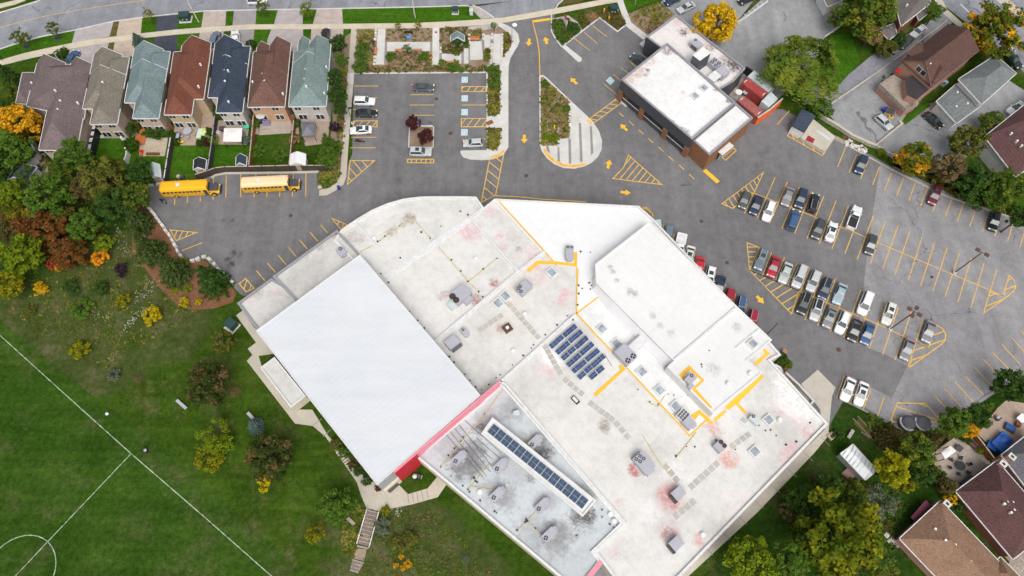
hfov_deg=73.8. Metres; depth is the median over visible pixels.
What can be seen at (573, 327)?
solar panel
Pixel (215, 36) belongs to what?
parked car
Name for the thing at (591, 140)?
paving band
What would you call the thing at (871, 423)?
hedge growth
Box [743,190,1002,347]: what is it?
stall lines
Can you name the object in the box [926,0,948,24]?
tree
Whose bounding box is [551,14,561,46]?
entrance kerb
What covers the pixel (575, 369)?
solar panel
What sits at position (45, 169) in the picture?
patio
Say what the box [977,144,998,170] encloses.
porch ledge
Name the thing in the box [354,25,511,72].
garden bed
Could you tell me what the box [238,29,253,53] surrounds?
driveway
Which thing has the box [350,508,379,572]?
timber stairs
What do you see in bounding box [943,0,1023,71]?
avenue
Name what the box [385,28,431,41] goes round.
bed planting
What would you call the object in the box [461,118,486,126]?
hatched zone
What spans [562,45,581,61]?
kerb island
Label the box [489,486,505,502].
rooftop unit
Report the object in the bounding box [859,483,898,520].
tree
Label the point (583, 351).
solar panel
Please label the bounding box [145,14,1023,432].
parking lot
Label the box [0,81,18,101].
tree
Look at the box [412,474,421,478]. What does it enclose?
picnic items
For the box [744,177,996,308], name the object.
stall lines
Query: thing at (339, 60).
tree
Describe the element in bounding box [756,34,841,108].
tree
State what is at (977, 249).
street lamp
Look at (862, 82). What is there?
boundary wall
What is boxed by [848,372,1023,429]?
lot kerb
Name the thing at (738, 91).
parasol
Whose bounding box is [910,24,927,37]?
parked car
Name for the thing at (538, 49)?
line
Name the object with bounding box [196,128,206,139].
garden table
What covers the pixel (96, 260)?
shrub
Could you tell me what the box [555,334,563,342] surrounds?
solar panel
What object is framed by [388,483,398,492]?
door
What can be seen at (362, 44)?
garden shrub
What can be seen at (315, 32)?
driveway
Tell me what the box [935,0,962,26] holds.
avenue edge
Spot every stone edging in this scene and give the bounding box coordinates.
[489,43,492,64]
[500,33,503,58]
[568,103,571,125]
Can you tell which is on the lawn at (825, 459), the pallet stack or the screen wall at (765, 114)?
the pallet stack
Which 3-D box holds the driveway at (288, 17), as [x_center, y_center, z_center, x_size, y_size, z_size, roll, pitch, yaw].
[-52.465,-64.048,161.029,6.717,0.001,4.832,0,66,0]
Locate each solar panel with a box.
[487,424,499,436]
[494,429,506,441]
[500,434,512,447]
[507,439,519,452]
[513,445,525,458]
[520,450,532,463]
[527,456,539,468]
[534,461,546,474]
[540,467,553,480]
[548,340,557,348]
[548,472,560,485]
[554,478,566,491]
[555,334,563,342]
[555,346,563,354]
[560,352,569,360]
[561,340,570,349]
[561,483,574,497]
[562,329,571,337]
[566,358,574,367]
[567,346,576,354]
[568,323,577,331]
[568,334,576,342]
[569,489,581,502]
[571,364,580,373]
[573,352,581,361]
[574,329,582,337]
[574,341,582,349]
[575,495,588,508]
[577,371,586,379]
[578,359,586,367]
[579,335,588,343]
[579,347,587,355]
[584,353,593,361]
[584,364,592,373]
[585,341,594,350]
[588,371,597,379]
[590,359,599,368]
[591,348,600,356]
[595,365,604,374]
[596,353,605,361]
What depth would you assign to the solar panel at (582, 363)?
119.81 m
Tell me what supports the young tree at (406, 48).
on the garden bed at (477, 63)
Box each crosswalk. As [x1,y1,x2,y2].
[481,155,503,202]
[590,98,620,122]
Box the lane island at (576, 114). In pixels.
[539,75,601,168]
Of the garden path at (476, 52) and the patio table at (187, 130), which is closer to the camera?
the patio table at (187, 130)
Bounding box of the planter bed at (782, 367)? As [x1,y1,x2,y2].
[774,357,792,371]
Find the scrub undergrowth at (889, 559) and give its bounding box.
[782,476,908,575]
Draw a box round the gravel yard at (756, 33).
[725,0,839,101]
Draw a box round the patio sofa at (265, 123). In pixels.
[262,121,270,125]
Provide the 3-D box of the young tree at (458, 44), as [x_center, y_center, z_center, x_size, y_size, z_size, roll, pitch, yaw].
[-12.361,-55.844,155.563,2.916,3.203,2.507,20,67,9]
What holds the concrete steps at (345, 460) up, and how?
on the school walk at (396, 497)
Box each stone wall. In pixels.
[142,182,183,257]
[189,255,233,282]
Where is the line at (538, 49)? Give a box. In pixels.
[532,22,539,74]
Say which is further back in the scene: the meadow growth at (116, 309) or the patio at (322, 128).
the patio at (322, 128)
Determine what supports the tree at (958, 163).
on the ground at (282, 516)
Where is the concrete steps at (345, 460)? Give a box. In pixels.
[336,450,348,466]
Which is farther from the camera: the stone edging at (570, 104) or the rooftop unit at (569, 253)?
the stone edging at (570, 104)
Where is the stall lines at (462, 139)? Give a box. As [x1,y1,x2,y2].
[351,84,746,310]
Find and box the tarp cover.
[986,431,1013,453]
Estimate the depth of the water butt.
141.77 m
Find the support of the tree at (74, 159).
on the wood floor at (121, 227)
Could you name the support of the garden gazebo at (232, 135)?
on the patio at (220, 137)
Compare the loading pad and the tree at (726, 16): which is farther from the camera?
the tree at (726, 16)
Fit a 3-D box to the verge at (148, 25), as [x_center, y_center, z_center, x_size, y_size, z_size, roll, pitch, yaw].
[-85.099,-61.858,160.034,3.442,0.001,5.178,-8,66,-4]
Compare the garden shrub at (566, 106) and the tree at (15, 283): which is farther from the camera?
the garden shrub at (566, 106)
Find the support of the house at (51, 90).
on the ground at (282, 516)
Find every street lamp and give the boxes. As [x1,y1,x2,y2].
[888,305,922,330]
[952,247,989,274]
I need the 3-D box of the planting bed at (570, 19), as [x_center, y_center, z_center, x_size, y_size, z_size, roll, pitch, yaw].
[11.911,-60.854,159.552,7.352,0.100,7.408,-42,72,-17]
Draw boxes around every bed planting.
[316,169,340,189]
[335,77,347,175]
[354,63,487,73]
[356,29,376,68]
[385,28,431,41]
[388,51,432,65]
[439,26,469,53]
[469,28,481,37]
[485,127,501,150]
[486,75,501,116]
[502,32,512,56]
[552,18,580,44]
[579,4,625,29]
[629,2,671,33]
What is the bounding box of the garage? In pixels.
[816,0,843,14]
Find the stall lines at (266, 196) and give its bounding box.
[174,174,327,280]
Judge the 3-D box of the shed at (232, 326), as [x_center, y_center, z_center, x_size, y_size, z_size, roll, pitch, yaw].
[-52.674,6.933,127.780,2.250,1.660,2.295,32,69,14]
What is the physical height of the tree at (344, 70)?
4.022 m
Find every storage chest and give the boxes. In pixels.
[175,132,180,139]
[960,474,972,484]
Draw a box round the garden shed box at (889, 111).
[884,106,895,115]
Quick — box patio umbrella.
[1015,413,1023,422]
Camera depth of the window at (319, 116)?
146.86 m
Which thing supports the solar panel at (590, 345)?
on the school building at (394, 389)
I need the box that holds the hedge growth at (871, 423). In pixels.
[863,402,994,447]
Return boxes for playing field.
[0,320,298,575]
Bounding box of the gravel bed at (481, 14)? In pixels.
[469,6,492,18]
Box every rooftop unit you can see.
[336,246,347,257]
[444,334,461,352]
[446,283,472,310]
[451,450,467,466]
[460,327,469,337]
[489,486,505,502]
[492,457,508,473]
[512,410,519,416]
[515,280,532,297]
[527,434,543,449]
[534,497,550,514]
[541,526,557,543]
[566,245,573,261]
[613,343,636,366]
[631,451,654,476]
[666,535,684,553]
[668,485,685,503]
[675,408,690,422]
[681,416,696,430]
[683,372,696,390]
[688,38,703,51]
[707,57,722,70]
[707,70,721,83]
[712,439,727,453]
[716,65,729,80]
[747,413,760,426]
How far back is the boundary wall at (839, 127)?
146.30 m
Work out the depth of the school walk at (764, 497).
115.56 m
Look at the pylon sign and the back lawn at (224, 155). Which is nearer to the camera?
the back lawn at (224, 155)
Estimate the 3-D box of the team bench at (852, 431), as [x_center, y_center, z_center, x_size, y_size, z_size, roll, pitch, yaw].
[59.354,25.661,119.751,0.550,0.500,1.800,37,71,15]
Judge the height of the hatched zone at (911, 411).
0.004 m
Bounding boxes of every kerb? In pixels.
[0,0,39,12]
[0,5,468,48]
[211,171,318,177]
[354,72,487,149]
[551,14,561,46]
[564,17,624,44]
[844,143,1009,216]
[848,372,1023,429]
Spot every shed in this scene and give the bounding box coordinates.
[7,164,41,186]
[149,162,163,181]
[193,157,206,172]
[235,153,247,165]
[289,151,307,170]
[836,444,875,480]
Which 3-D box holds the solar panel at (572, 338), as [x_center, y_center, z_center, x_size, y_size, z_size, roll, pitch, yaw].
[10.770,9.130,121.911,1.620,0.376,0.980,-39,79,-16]
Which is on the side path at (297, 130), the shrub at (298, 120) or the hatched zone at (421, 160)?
the shrub at (298, 120)
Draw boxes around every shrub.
[21,305,36,316]
[33,281,49,295]
[45,258,56,270]
[53,46,67,58]
[62,278,78,296]
[67,340,91,359]
[70,297,96,320]
[90,251,110,265]
[91,280,108,295]
[92,234,116,251]
[106,368,121,380]
[114,262,126,277]
[114,293,131,307]
[121,138,139,151]
[125,121,140,135]
[134,374,144,382]
[140,128,169,139]
[141,304,162,326]
[170,286,177,292]
[174,138,180,145]
[179,297,189,307]
[181,256,189,264]
[183,284,192,292]
[195,298,201,304]
[196,139,202,147]
[201,135,209,141]
[201,139,209,145]
[205,127,211,136]
[208,135,217,144]
[227,383,241,400]
[241,136,250,143]
[245,39,255,47]
[248,143,265,156]
[250,120,259,127]
[272,146,289,162]
[288,135,299,143]
[291,118,300,127]
[329,121,341,131]
[329,438,341,450]
[338,446,348,457]
[347,458,357,471]
[351,60,367,73]
[352,466,366,476]
[353,48,369,64]
[355,41,369,49]
[361,474,372,486]
[373,516,390,535]
[374,485,381,491]
[380,504,390,516]
[385,52,396,60]
[390,530,418,554]
[403,559,412,568]
[418,51,431,60]
[438,59,446,65]
[446,63,458,72]
[450,46,460,55]
[452,59,458,64]
[460,553,472,564]
[463,39,469,46]
[483,53,491,60]
[485,63,501,75]
[486,75,500,87]
[541,80,549,88]
[542,132,551,140]
[549,134,558,141]
[551,21,561,29]
[556,32,567,39]
[562,104,569,112]
[567,23,577,31]
[578,15,587,22]
[775,352,787,365]
[783,358,792,369]
[831,429,844,441]
[842,476,855,489]
[877,148,886,155]
[901,479,918,493]
[931,465,947,477]
[942,494,957,505]
[949,500,966,512]
[959,434,973,444]
[976,447,983,454]
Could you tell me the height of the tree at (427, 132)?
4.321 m
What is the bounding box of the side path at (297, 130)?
[291,114,298,133]
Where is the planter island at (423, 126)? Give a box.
[408,125,433,148]
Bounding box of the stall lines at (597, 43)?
[574,26,635,94]
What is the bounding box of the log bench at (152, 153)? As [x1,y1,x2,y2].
[146,152,159,154]
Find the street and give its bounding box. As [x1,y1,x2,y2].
[0,0,515,47]
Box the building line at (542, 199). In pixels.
[496,195,585,201]
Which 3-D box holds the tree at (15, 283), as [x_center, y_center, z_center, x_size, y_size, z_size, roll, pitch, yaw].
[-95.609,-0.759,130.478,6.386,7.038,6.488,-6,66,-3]
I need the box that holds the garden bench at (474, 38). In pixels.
[470,36,478,40]
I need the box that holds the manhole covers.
[289,97,932,351]
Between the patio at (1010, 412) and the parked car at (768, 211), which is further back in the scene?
the parked car at (768, 211)
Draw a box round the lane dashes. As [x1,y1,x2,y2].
[619,113,693,178]
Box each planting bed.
[318,172,338,189]
[409,127,432,146]
[488,65,499,115]
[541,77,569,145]
[552,15,581,42]
[578,8,623,29]
[628,3,674,34]
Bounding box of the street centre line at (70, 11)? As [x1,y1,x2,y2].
[2,0,141,26]
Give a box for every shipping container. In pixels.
[736,96,763,123]
[739,78,767,105]
[747,71,773,95]
[759,92,777,112]
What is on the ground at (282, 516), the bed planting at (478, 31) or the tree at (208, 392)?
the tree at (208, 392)
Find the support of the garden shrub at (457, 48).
on the garden bed at (477, 63)
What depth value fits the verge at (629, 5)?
162.76 m
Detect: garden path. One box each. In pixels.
[376,29,385,64]
[387,42,429,50]
[432,28,438,64]
[442,54,460,63]
[464,48,467,63]
[470,41,482,59]
[484,35,489,48]
[493,34,500,63]
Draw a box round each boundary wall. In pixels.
[735,0,767,24]
[818,113,877,148]
[824,26,839,36]
[832,62,890,103]
[876,121,902,143]
[876,145,893,158]
[893,20,946,61]
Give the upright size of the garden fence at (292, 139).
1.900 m
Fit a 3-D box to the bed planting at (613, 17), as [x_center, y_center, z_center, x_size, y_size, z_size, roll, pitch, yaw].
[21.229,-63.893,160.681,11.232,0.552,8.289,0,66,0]
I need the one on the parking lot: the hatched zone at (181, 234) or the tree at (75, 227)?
the hatched zone at (181, 234)
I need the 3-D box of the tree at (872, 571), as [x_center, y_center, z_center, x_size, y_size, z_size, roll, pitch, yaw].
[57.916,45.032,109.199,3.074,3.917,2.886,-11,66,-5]
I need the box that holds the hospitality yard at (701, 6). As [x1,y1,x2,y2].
[659,0,752,98]
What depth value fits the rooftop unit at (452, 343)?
120.61 m
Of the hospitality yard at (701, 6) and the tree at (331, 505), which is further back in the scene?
the hospitality yard at (701, 6)
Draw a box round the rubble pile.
[844,139,867,153]
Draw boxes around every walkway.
[319,29,356,195]
[347,73,353,83]
[461,22,519,159]
[617,0,646,39]
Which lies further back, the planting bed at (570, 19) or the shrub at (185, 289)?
the planting bed at (570, 19)
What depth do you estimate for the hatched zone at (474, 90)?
152.08 m
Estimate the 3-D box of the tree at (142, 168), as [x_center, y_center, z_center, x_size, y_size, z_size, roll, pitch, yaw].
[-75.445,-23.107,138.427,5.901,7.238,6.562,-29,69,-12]
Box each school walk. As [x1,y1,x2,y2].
[236,311,445,510]
[682,429,829,575]
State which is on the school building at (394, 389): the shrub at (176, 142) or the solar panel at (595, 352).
the solar panel at (595, 352)
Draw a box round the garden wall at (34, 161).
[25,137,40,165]
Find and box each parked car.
[65,49,79,63]
[209,31,221,47]
[230,30,239,40]
[247,0,267,5]
[320,28,330,39]
[350,125,371,135]
[353,96,375,106]
[355,108,377,118]
[409,146,431,157]
[413,83,434,92]
[463,138,482,148]
[629,53,645,64]
[664,0,680,6]
[664,224,673,238]
[676,1,695,13]
[685,245,695,259]
[694,256,704,269]
[705,266,716,281]
[715,274,725,291]
[724,288,735,301]
[736,296,747,312]
[737,190,751,209]
[738,0,753,5]
[748,309,758,325]
[749,194,763,215]
[753,248,768,271]
[761,200,776,222]
[766,255,780,278]
[778,261,793,284]
[780,186,794,207]
[785,209,800,231]
[791,264,808,288]
[793,187,807,209]
[795,292,812,315]
[805,270,821,292]
[806,192,819,213]
[808,298,824,321]
[810,218,825,240]
[817,277,833,299]
[821,305,837,329]
[824,221,838,242]
[831,282,847,305]
[833,311,851,334]
[839,376,856,402]
[846,318,862,342]
[852,380,869,406]
[853,154,868,174]
[856,290,874,315]
[859,321,874,345]
[863,233,877,255]
[873,113,893,130]
[880,301,896,325]
[898,336,915,361]
[899,34,915,49]
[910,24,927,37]
[920,319,936,343]
[922,111,943,129]
[926,185,942,205]
[986,210,1000,231]
[1006,100,1023,114]
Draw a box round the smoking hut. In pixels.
[788,109,814,138]
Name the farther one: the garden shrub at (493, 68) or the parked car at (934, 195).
the garden shrub at (493, 68)
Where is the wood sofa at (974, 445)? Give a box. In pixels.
[967,438,978,449]
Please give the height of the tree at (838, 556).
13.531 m
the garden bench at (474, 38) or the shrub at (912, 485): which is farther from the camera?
the garden bench at (474, 38)
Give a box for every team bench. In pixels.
[176,399,187,409]
[246,411,253,418]
[347,517,354,524]
[847,429,854,438]
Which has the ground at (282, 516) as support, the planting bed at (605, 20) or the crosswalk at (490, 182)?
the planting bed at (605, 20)
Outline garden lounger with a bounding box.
[1003,421,1021,433]
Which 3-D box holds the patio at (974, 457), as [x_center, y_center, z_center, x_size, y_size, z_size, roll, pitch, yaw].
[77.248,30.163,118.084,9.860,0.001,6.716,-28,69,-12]
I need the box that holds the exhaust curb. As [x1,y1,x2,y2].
[502,322,512,333]
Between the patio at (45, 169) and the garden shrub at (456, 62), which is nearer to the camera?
the patio at (45, 169)
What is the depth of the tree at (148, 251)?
131.87 m
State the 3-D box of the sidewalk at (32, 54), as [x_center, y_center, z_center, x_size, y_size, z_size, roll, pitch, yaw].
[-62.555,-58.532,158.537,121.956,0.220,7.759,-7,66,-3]
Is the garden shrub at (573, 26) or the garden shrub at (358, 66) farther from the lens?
the garden shrub at (573, 26)
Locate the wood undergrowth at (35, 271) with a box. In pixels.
[0,155,134,273]
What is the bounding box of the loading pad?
[802,370,834,431]
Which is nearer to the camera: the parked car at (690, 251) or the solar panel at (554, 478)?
the solar panel at (554, 478)
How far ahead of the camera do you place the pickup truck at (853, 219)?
136.76 m
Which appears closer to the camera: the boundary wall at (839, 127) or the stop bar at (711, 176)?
the stop bar at (711, 176)
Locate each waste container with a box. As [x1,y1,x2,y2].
[897,415,915,430]
[914,415,930,430]
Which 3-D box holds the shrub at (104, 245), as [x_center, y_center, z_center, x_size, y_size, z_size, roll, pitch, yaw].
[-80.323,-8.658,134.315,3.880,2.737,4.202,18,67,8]
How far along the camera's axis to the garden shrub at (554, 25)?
158.82 m
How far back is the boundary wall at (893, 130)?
146.65 m
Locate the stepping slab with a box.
[883,531,899,547]
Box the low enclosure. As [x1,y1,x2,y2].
[800,119,844,152]
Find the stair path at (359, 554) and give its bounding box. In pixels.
[353,549,366,560]
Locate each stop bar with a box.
[532,18,550,21]
[703,169,718,182]
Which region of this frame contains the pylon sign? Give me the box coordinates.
[563,14,567,26]
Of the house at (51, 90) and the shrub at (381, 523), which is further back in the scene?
the house at (51, 90)
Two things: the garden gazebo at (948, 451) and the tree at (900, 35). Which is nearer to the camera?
the garden gazebo at (948, 451)
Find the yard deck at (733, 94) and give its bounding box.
[730,78,743,98]
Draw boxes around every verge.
[0,31,74,59]
[109,42,114,49]
[110,21,118,36]
[141,16,156,32]
[144,37,153,43]
[177,12,202,28]
[177,33,199,48]
[225,11,233,25]
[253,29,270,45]
[256,10,277,23]
[303,10,315,23]
[303,29,310,38]
[343,6,479,22]
[343,29,350,36]
[559,0,582,4]
[623,0,655,11]
[826,31,859,83]
[841,135,1023,218]
[853,139,892,166]
[902,103,930,124]
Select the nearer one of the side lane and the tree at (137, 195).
the tree at (137, 195)
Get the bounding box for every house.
[15,54,91,162]
[82,46,132,137]
[124,40,171,132]
[164,35,213,128]
[207,34,252,126]
[247,35,292,120]
[288,34,334,120]
[874,24,979,116]
[878,0,930,42]
[894,499,1019,575]
[931,56,1016,129]
[950,459,1023,559]
[977,105,1023,176]
[992,435,1023,489]
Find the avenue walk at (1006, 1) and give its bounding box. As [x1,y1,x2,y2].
[997,0,1023,17]
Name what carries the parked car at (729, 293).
on the parking lot
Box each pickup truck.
[675,232,686,250]
[845,205,862,230]
[1003,49,1023,69]
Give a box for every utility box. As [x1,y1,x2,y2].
[178,11,192,23]
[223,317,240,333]
[452,6,458,14]
[609,3,617,12]
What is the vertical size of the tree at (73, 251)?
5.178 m
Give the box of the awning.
[910,500,931,521]
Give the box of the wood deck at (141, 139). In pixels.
[135,129,145,144]
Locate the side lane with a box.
[804,13,952,110]
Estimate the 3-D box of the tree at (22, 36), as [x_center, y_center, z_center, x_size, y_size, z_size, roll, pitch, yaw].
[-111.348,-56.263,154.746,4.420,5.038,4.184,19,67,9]
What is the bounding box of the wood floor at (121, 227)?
[0,107,139,284]
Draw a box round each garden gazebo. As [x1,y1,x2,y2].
[223,128,244,147]
[302,122,316,141]
[935,446,955,460]
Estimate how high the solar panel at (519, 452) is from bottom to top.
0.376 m
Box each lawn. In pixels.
[96,138,124,162]
[129,128,167,175]
[169,146,209,176]
[212,145,249,167]
[252,135,289,165]
[294,146,320,164]
[705,375,1023,575]
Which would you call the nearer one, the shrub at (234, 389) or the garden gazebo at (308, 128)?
the shrub at (234, 389)
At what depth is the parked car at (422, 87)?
150.95 m
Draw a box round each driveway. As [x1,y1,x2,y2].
[69,43,108,62]
[72,22,112,42]
[113,40,133,56]
[116,18,141,35]
[154,35,176,55]
[156,14,177,31]
[199,31,223,50]
[201,11,225,26]
[233,11,255,24]
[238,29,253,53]
[267,29,302,50]
[274,10,302,23]
[310,29,343,49]
[313,9,342,23]
[830,60,905,142]
[878,81,1023,165]
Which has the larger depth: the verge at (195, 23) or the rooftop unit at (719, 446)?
the verge at (195, 23)
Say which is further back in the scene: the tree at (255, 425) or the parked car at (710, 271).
the parked car at (710, 271)
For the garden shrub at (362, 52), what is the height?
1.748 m
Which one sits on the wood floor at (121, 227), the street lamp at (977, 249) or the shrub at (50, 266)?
the shrub at (50, 266)
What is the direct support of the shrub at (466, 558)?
on the ground at (282, 516)
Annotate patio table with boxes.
[183,127,191,133]
[956,461,965,469]
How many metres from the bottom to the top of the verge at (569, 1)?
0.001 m
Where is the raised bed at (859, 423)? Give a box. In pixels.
[852,416,872,439]
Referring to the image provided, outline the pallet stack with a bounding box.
[827,432,835,440]
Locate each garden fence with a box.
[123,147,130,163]
[163,136,173,180]
[194,165,329,179]
[206,115,217,169]
[248,114,255,165]
[288,119,296,164]
[929,438,953,456]
[973,435,994,460]
[980,409,997,432]
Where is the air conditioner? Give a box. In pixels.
[940,80,948,86]
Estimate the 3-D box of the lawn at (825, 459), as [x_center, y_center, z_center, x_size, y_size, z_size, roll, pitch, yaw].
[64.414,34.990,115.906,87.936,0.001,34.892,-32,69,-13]
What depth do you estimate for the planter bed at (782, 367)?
125.12 m
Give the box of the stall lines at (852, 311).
[762,252,923,366]
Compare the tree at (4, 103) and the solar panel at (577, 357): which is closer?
the solar panel at (577, 357)
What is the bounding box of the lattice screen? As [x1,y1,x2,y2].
[87,125,100,160]
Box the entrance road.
[479,0,560,17]
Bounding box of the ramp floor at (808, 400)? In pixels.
[788,373,810,402]
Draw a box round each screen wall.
[743,66,752,75]
[754,98,782,124]
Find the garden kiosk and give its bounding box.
[450,31,464,46]
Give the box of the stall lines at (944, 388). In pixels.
[836,331,1023,415]
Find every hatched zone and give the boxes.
[169,229,197,240]
[239,278,253,291]
[332,218,347,229]
[347,160,374,184]
[353,120,377,126]
[407,159,433,162]
[461,86,485,91]
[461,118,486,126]
[612,155,662,184]
[722,172,763,208]
[746,242,759,270]
[750,270,798,313]
[787,133,825,155]
[890,402,938,421]
[909,325,945,367]
[983,275,1015,313]
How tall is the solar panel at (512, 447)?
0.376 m
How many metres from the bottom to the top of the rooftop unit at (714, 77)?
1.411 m
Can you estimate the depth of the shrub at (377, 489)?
115.50 m
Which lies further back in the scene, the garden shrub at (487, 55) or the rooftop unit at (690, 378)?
the garden shrub at (487, 55)
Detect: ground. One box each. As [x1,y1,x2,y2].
[0,0,1023,575]
[712,476,904,575]
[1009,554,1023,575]
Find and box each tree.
[0,63,20,98]
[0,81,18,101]
[0,99,11,115]
[0,102,43,144]
[0,129,35,171]
[0,155,13,181]
[0,179,25,210]
[0,216,21,243]
[0,233,45,276]
[0,270,25,299]
[1,199,32,224]
[8,26,32,46]
[10,171,35,187]
[10,198,73,255]
[21,171,76,218]
[42,157,76,183]
[45,21,60,37]
[47,235,89,269]
[52,136,98,170]
[65,208,102,239]
[67,171,109,199]
[77,154,132,198]
[94,187,132,224]
[119,181,150,211]
[120,156,154,185]
[123,207,156,236]
[132,33,146,47]
[133,234,171,268]
[142,8,153,23]
[157,253,196,290]
[185,361,230,407]
[192,264,235,301]
[193,417,234,454]
[193,443,225,472]
[209,329,237,352]
[243,434,296,482]
[247,416,265,436]
[256,0,269,16]
[256,472,272,493]
[299,2,313,19]
[304,521,325,544]
[314,146,339,169]
[315,486,356,525]
[319,133,343,159]
[326,68,342,85]
[326,83,347,110]
[328,34,347,52]
[332,102,347,121]
[333,52,349,74]
[340,66,348,80]
[401,44,413,55]
[405,114,421,130]
[414,22,421,30]
[417,128,433,144]
[451,38,462,46]
[690,1,738,43]
[722,535,779,575]
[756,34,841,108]
[772,539,810,575]
[778,501,797,521]
[782,484,816,516]
[793,485,887,575]
[793,523,829,564]
[805,504,835,537]
[808,96,834,117]
[815,471,844,507]
[826,0,899,41]
[839,479,870,512]
[858,23,883,46]
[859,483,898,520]
[866,562,885,575]
[871,424,905,451]
[872,448,910,488]
[876,39,898,57]
[892,30,907,46]
[893,141,934,176]
[898,430,936,472]
[909,463,937,487]
[915,430,945,454]
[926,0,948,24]
[928,152,967,183]
[935,475,959,496]
[937,406,973,437]
[946,124,991,158]
[948,162,1003,211]
[958,423,980,438]
[961,0,1023,59]
[962,401,992,429]
[976,165,1023,212]
[977,110,1005,131]
[989,368,1023,401]
[1000,206,1023,232]
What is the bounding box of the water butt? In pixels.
[176,174,184,179]
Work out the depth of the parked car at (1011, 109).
148.54 m
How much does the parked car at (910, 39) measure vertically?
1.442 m
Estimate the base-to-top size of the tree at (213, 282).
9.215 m
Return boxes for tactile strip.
[491,150,503,157]
[543,148,585,166]
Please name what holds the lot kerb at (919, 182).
on the parking lot
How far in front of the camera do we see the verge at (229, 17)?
160.78 m
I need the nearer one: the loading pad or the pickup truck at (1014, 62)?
the loading pad
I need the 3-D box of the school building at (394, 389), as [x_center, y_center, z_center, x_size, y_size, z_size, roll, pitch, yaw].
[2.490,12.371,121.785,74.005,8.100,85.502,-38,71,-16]
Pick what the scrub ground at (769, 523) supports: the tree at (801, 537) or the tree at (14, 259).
the tree at (801, 537)
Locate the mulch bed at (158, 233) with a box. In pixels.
[132,198,235,309]
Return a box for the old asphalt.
[847,165,1023,427]
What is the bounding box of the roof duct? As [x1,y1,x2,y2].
[628,335,646,352]
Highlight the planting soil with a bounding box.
[331,33,350,173]
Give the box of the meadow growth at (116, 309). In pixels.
[4,222,194,367]
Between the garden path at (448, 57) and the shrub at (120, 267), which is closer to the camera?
the shrub at (120, 267)
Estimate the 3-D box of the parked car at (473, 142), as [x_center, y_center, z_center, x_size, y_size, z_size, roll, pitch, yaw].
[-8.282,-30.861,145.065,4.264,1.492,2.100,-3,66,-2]
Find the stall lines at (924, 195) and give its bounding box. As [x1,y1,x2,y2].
[777,111,1023,246]
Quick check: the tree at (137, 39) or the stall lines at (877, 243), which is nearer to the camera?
the stall lines at (877, 243)
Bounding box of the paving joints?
[314,419,829,555]
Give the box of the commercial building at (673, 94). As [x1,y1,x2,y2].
[616,14,752,168]
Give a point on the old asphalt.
(975, 336)
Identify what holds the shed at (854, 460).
on the lawn at (825, 459)
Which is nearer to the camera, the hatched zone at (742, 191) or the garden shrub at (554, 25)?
the hatched zone at (742, 191)
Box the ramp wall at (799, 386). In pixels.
[785,373,814,404]
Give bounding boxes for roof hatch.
[571,396,579,404]
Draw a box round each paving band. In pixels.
[384,42,386,64]
[461,49,463,63]
[568,139,570,163]
[579,123,582,161]
[590,126,592,154]
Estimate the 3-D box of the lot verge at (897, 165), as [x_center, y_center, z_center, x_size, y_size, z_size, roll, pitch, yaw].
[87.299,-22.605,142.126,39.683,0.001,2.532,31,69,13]
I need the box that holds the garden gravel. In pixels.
[468,24,498,30]
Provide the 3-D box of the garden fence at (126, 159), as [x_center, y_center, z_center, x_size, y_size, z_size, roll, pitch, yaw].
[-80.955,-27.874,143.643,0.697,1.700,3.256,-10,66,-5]
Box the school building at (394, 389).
[237,196,827,575]
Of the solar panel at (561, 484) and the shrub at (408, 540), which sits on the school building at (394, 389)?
the solar panel at (561, 484)
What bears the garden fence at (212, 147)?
on the ground at (282, 516)
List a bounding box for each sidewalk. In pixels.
[0,0,25,7]
[0,17,503,64]
[504,0,617,22]
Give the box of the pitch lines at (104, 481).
[0,335,271,575]
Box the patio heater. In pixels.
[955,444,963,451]
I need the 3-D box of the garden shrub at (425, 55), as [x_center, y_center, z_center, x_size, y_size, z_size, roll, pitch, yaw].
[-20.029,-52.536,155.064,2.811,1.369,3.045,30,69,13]
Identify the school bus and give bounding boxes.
[159,179,221,197]
[240,175,301,193]
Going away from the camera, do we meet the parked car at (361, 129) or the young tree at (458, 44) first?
the parked car at (361, 129)
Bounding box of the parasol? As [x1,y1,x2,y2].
[735,89,741,94]
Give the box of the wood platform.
[842,468,854,477]
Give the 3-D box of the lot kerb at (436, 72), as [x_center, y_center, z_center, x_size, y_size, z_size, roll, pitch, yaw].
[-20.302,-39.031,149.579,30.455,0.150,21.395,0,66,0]
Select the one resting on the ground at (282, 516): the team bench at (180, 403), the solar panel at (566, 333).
the team bench at (180, 403)
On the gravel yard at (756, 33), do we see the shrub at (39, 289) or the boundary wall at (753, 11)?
the boundary wall at (753, 11)
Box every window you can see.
[101,132,112,136]
[113,132,125,136]
[173,122,184,126]
[186,122,196,126]
[224,120,234,124]
[236,120,246,124]
[275,114,285,119]
[298,114,307,118]
[315,114,325,118]
[622,94,639,114]
[643,112,663,133]
[666,132,684,151]
[915,65,926,76]
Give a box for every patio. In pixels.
[37,154,48,173]
[139,138,167,155]
[175,114,212,144]
[216,120,248,144]
[259,121,291,134]
[300,121,329,145]
[930,437,989,486]
[979,401,1023,444]
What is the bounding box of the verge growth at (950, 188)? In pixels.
[845,136,1016,213]
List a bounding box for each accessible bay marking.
[461,109,467,114]
[461,129,467,134]
[462,77,467,82]
[462,95,467,100]
[606,77,613,84]
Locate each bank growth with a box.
[340,498,367,558]
[358,507,490,575]
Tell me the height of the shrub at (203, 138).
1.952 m

